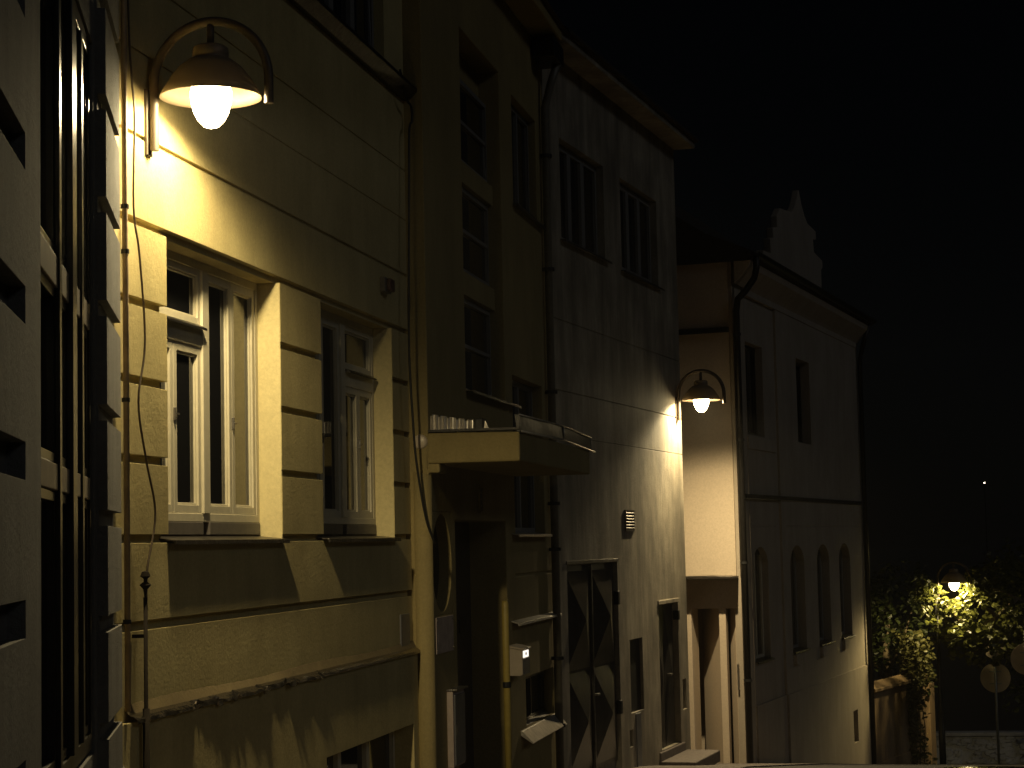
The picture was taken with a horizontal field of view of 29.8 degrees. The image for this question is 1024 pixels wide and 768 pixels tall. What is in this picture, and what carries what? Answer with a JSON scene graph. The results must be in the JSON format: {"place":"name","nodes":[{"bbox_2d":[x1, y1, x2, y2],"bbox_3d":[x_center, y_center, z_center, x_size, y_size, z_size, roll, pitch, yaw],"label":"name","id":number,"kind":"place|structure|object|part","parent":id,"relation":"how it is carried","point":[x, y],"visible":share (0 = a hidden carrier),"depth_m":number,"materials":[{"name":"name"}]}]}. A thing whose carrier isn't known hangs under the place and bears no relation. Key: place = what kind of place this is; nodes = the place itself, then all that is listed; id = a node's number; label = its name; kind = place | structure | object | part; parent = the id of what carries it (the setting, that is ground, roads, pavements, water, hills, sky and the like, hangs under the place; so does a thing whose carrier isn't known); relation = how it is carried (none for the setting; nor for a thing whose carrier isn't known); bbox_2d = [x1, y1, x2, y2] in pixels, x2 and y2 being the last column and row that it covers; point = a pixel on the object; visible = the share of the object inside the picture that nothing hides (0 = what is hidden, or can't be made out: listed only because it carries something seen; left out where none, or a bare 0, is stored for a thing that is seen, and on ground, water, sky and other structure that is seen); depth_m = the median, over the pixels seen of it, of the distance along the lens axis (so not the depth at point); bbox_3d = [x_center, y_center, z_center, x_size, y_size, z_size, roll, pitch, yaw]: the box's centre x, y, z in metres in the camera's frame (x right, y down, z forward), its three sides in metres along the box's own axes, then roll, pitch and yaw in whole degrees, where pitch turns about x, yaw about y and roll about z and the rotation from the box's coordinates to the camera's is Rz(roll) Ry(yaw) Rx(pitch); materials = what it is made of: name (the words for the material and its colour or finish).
{"place":"outdoors","nodes":[
{"label":"outdoors","id":0,"kind":"place"},
{"bbox_2d":[633,763,883,767],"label":"pavement","id":1,"kind":"structure","parent":0,"point":[734,765],"depth_m":27.76,"materials":[{"name":"grey stone"}]},
{"bbox_2d":[547,0,1023,548],"label":"sky","id":2,"kind":"structure","parent":0,"point":[897,126],"materials":[{"name":"black"}]},
{"bbox_2d":[753,619,1023,767],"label":"ground","id":3,"kind":"structure","parent":0,"point":[968,701],"depth_m":83.56,"materials":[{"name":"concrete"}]},
{"bbox_2d":[0,0,124,767],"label":"rusticated house","id":4,"kind":"structure","parent":3,"relation":"on","point":[60,555],"depth_m":7.36,"materials":[{"name":"grey paint"}]},
{"bbox_2d":[40,0,91,767],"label":"window","id":5,"kind":"structure","parent":4,"relation":"in","point":[66,540],"depth_m":7.67,"materials":[{"name":"black glass"}]},
{"bbox_2d":[112,0,420,767],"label":"ochre house","id":6,"kind":"structure","parent":3,"relation":"on","point":[274,402],"depth_m":13.77,"materials":[{"name":"paint"}]},
{"bbox_2d":[127,0,155,596],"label":"cable","id":7,"kind":"object","parent":6,"relation":"attached to","point":[141,277],"visible":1,"depth_m":11.12,"materials":[{"name":"black rubber"}]},
{"bbox_2d":[132,571,150,767],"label":"conduit pipe","id":8,"kind":"object","parent":6,"relation":"attached to","point":[145,585],"visible":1,"depth_m":10.94,"materials":[{"name":"grey metal"}]},
{"bbox_2d":[144,17,273,156],"bbox_3d":[-1.801,-1.784,11.458,0.609,0.818,0.639,2,-6,-37],"label":"wall lamp","id":9,"kind":"object","parent":6,"relation":"attached to","point":[210,74],"visible":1,"depth_m":11.45,"materials":[{"name":"metal"}]},
{"bbox_2d":[159,249,259,534],"bbox_3d":[-2.052,0.094,12.782,0.120,1.814,2.192,-2,-5,11],"label":"window","id":10,"kind":"structure","parent":6,"relation":"in","point":[211,386],"depth_m":12.96,"materials":[{"name":"white paint"}]},
{"bbox_2d":[315,309,376,534],"bbox_3d":[-1.429,0.334,15.876,0.120,1.814,2.122,-2,-5,11],"label":"window","id":11,"kind":"structure","parent":6,"relation":"in","point":[346,356],"depth_m":16.15,"materials":[{"name":"white paint"}]},
{"bbox_2d":[322,0,373,47],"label":"window","id":12,"kind":"structure","parent":6,"relation":"in","point":[358,14],"depth_m":16.73,"materials":[{"name":"black glass"}]},
{"bbox_2d":[327,732,394,767],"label":"basement window","id":13,"kind":"structure","parent":6,"relation":"in","point":[379,752],"depth_m":16.36,"materials":[{"name":"black glass"}]},
{"bbox_2d":[380,277,394,293],"bbox_3d":[-1.079,-0.857,16.713,0.090,0.130,0.220,-2,-5,11],"label":"alarm box","id":14,"kind":"object","parent":6,"relation":"attached to","point":[387,285],"visible":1,"depth_m":16.65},
{"bbox_2d":[399,69,435,543],"bbox_3d":[-0.887,-0.685,17.290,0.104,4.243,0.559,-3,-5,23],"label":"cable","id":15,"kind":"object","parent":6,"relation":"attached to","point":[409,366],"visible":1,"depth_m":17.21,"materials":[{"name":"black rubber"}]},
{"bbox_2d":[402,0,594,767],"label":"canopy house","id":16,"kind":"structure","parent":3,"relation":"on","point":[482,352],"depth_m":20.55,"materials":[{"name":"yellow paint"}]},
{"bbox_2d":[432,512,452,615],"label":"round window","id":17,"kind":"structure","parent":16,"relation":"in","point":[441,521],"depth_m":18.05,"materials":[{"name":"black glass"}]},
{"bbox_2d":[435,615,453,654],"bbox_3d":[-0.618,2.305,17.705,0.020,0.330,0.680,-2,-5,11],"label":"notice board","id":18,"kind":"object","parent":16,"relation":"attached to","point":[444,634],"visible":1,"depth_m":17.66,"materials":[{"name":"metal"}]},
{"bbox_2d":[446,686,467,767],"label":"meter cabinet","id":19,"kind":"object","parent":16,"relation":"attached to","point":[456,734],"visible":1,"depth_m":17.73,"materials":[{"name":"grey metal"}]},
{"bbox_3d":[-0.485,3.207,17.905,0.015,0.640,0.400,-2,-5,11],"label":"door","id":20,"kind":"part","parent":19,"relation":"part of","materials":[{"name":"grey paint"}]},
{"bbox_2d":[455,523,473,767],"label":"door","id":21,"kind":"structure","parent":16,"relation":"in","point":[462,543],"depth_m":20.35,"materials":[{"name":"brown wood"}]},
{"bbox_2d":[460,79,486,181],"bbox_3d":[-0.505,-2.703,20.240,0.070,0.908,1.940,-2,-5,11],"label":"window","id":22,"kind":"structure","parent":16,"relation":"in","point":[472,110],"depth_m":20.66,"materials":[{"name":"black glass"}]},
{"bbox_2d":[462,187,488,285],"bbox_3d":[-0.480,-1.567,20.147,0.070,0.908,1.940,-2,-5,11],"label":"window","id":23,"kind":"structure","parent":16,"relation":"in","point":[474,213],"depth_m":20.57,"materials":[{"name":"black glass"}]},
{"bbox_2d":[464,298,491,395],"bbox_3d":[-0.454,-0.371,20.049,0.070,0.988,1.940,-2,-5,11],"label":"window","id":24,"kind":"structure","parent":16,"relation":"in","point":[476,319],"depth_m":20.48,"materials":[{"name":"black glass"}]},
{"bbox_2d":[502,601,511,767],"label":"drainpipe","id":25,"kind":"object","parent":16,"relation":"attached to","point":[506,684],"visible":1,"depth_m":19.29,"materials":[{"name":"metal"}]},
{"bbox_2d":[509,643,530,675],"bbox_3d":[0.087,2.974,20.754,0.169,0.324,0.444,-2,-5,11],"label":"mailbox","id":26,"kind":"object","parent":16,"relation":"attached to","point":[519,659],"visible":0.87,"depth_m":20.56,"materials":[{"name":"beige metal"}]},
{"bbox_2d":[511,105,529,212],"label":"window","id":27,"kind":"structure","parent":16,"relation":"in","point":[520,157],"depth_m":22.96,"materials":[{"name":"black glass"}]},
{"bbox_2d":[512,380,534,531],"bbox_3d":[0.051,0.847,22.190,0.076,1.748,1.810,-2,-5,11],"label":"window","id":28,"kind":"structure","parent":16,"relation":"in","point":[521,394],"depth_m":22.59,"materials":[{"name":"black glass"}]},
{"bbox_2d":[526,671,544,719],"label":"basement window","id":29,"kind":"structure","parent":16,"relation":"in","point":[535,682],"depth_m":22.74,"materials":[{"name":"black glass"}]},
{"bbox_2d":[541,25,719,767],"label":"garage house","id":30,"kind":"structure","parent":3,"relation":"on","point":[616,137],"depth_m":26.58,"materials":[{"name":"grey paint"}]},
{"bbox_2d":[559,144,597,254],"bbox_3d":[0.815,-2.408,25.464,0.076,1.298,2.050,-3,-5,18],"label":"window","id":31,"kind":"structure","parent":30,"relation":"in","point":[577,176],"depth_m":25.65,"materials":[{"name":"black glass"}]},
{"bbox_2d":[567,564,592,767],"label":"steel door","id":32,"kind":"structure","parent":30,"relation":"in","point":[577,575],"depth_m":24.30,"materials":[{"name":"metal"}]},
{"bbox_2d":[588,562,622,767],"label":"steel door","id":33,"kind":"structure","parent":30,"relation":"in","point":[601,610],"depth_m":25.34,"materials":[{"name":"metal"}]},
{"bbox_2d":[630,638,640,710],"bbox_3d":[1.692,4.077,26.943,0.045,0.990,0.680,-3,-5,18],"label":"meter door","id":34,"kind":"structure","parent":30,"relation":"in","point":[634,643],"depth_m":26.99,"materials":[{"name":"black metal"}]},
{"bbox_2d":[620,184,651,282],"bbox_3d":[1.750,-2.198,28.275,0.076,1.298,2.110,-3,-5,18],"label":"window","id":35,"kind":"structure","parent":30,"relation":"in","point":[634,210],"depth_m":28.48,"materials":[{"name":"black glass"}]},
{"bbox_2d":[658,604,665,746],"bbox_3d":[2.204,4.328,28.486,0.090,2.100,0.580,-3,-5,18],"label":"door frame","id":36,"kind":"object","parent":30,"relation":"in","point":[659,606],"depth_m":28.53,"materials":[{"name":"grey wood"}]},
{"bbox_2d":[662,603,679,744],"bbox_3d":[2.427,4.371,29.079,0.140,2.100,0.650,-3,-5,18],"label":"narrow door","id":37,"kind":"structure","parent":30,"relation":"in","point":[666,608],"depth_m":28.96,"materials":[{"name":"brown wood"}]},
{"bbox_2d":[675,369,725,422],"bbox_3d":[2.916,0.174,29.785,0.639,0.818,0.609,1,-5,-23],"label":"wall lamp","id":38,"kind":"object","parent":30,"relation":"attached to","point":[700,390],"visible":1,"depth_m":29.71,"materials":[{"name":"black metal"}]},
{"bbox_2d":[675,190,876,763],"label":"gabled house","id":39,"kind":"structure","parent":3,"relation":"on","point":[779,632],"depth_m":34.65,"materials":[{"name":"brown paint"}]},
{"bbox_2d":[702,609,722,762],"bbox_3d":[3.430,5.329,32.552,0.043,3.056,0.780,0,-5,-17],"label":"porch door","id":40,"kind":"structure","parent":39,"relation":"in","point":[710,617],"depth_m":32.58,"materials":[{"name":"beige paint"}]},
{"bbox_2d":[730,608,739,762],"bbox_3d":[3.751,5.290,32.161,0.043,3.056,0.281,0,-5,-12],"label":"porch door","id":41,"kind":"structure","parent":39,"relation":"in","point":[732,610],"depth_m":32.17,"materials":[{"name":"beige paint"}]},
{"bbox_2d":[745,345,756,435],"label":"window","id":42,"kind":"structure","parent":39,"relation":"in","point":[749,352],"depth_m":34.11,"materials":[{"name":"black glass"}]},
{"bbox_2d":[753,549,764,658],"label":"arched window","id":43,"kind":"structure","parent":39,"relation":"in","point":[757,563],"depth_m":33.78,"materials":[{"name":"black glass"}]},
{"bbox_2d":[790,550,798,647],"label":"arched window","id":44,"kind":"structure","parent":39,"relation":"in","point":[793,559],"depth_m":36.54,"materials":[{"name":"black glass"}]},
{"bbox_2d":[796,363,801,442],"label":"window","id":45,"kind":"structure","parent":39,"relation":"in","point":[798,386],"depth_m":37.88,"materials":[{"name":"black glass"}]},
{"bbox_2d":[817,550,823,640],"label":"arched window","id":46,"kind":"structure","parent":39,"relation":"in","point":[819,575],"depth_m":38.85,"materials":[{"name":"black glass"}]},
{"bbox_2d":[839,550,844,633],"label":"arched window","id":47,"kind":"structure","parent":39,"relation":"in","point":[840,554],"depth_m":41.00,"materials":[{"name":"black glass"}]},
{"bbox_2d":[865,559,938,694],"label":"dark tree","id":48,"kind":"object","parent":3,"relation":"on","point":[882,644],"visible":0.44,"depth_m":46.11,"materials":[{"name":"green plant"}]},
{"bbox_2d":[874,673,936,764],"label":"garden wall","id":49,"kind":"structure","parent":3,"relation":"on","point":[893,737],"depth_m":44.22,"materials":[{"name":"paint"}]},
{"bbox_2d":[891,628,937,764],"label":"ivy","id":50,"kind":"object","parent":49,"relation":"attached to","point":[917,653],"visible":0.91,"depth_m":45.06,"materials":[{"name":"green plant"}]},
{"bbox_2d":[934,561,971,764],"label":"post lamp","id":51,"kind":"object","parent":3,"relation":"on","point":[953,575],"visible":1,"depth_m":43.48,"materials":[{"name":"black metal"}]},
{"bbox_2d":[905,537,1023,668],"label":"broadleaf tree","id":52,"kind":"object","parent":3,"relation":"on","point":[948,633],"visible":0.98,"depth_m":43.49,"materials":[{"name":"green plant"}]},
{"bbox_2d":[936,730,1023,763],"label":"stone wall","id":53,"kind":"structure","parent":3,"relation":"on","point":[971,747],"depth_m":55.89,"materials":[{"name":"grey stone"}]},
{"bbox_2d":[980,646,1010,764],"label":"road sign","id":54,"kind":"object","parent":3,"relation":"on","point":[995,679],"visible":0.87,"depth_m":44.48,"materials":[{"name":"metal"}]},
{"bbox_2d":[969,550,1023,712],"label":"dark tree","id":55,"kind":"object","parent":3,"relation":"on","point":[1013,688],"visible":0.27,"depth_m":52.29,"materials":[{"name":"green plant"}]},
{"bbox_2d":[1010,644,1023,674],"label":"road sign","id":56,"kind":"object","parent":3,"relation":"on","point":[1017,658],"visible":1,"depth_m":42.64,"materials":[{"name":"metal"}]},
{"bbox_2d":[864,536,1023,621],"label":"hill","id":57,"kind":"structure","parent":0,"point":[934,560],"depth_m":316.98,"materials":[{"name":"black plant"}]},
{"bbox_2d":[984,482,989,613],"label":"distant lamp","id":58,"kind":"object","parent":57,"relation":"on","point":[986,527],"visible":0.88,"depth_m":174.47,"materials":[{"name":"black metal"}]},
{"bbox_2d":[942,766,1023,767],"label":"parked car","id":59,"kind":"object","parent":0,"point":[986,767],"visible":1,"depth_m":6.98,"materials":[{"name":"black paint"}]}
]}

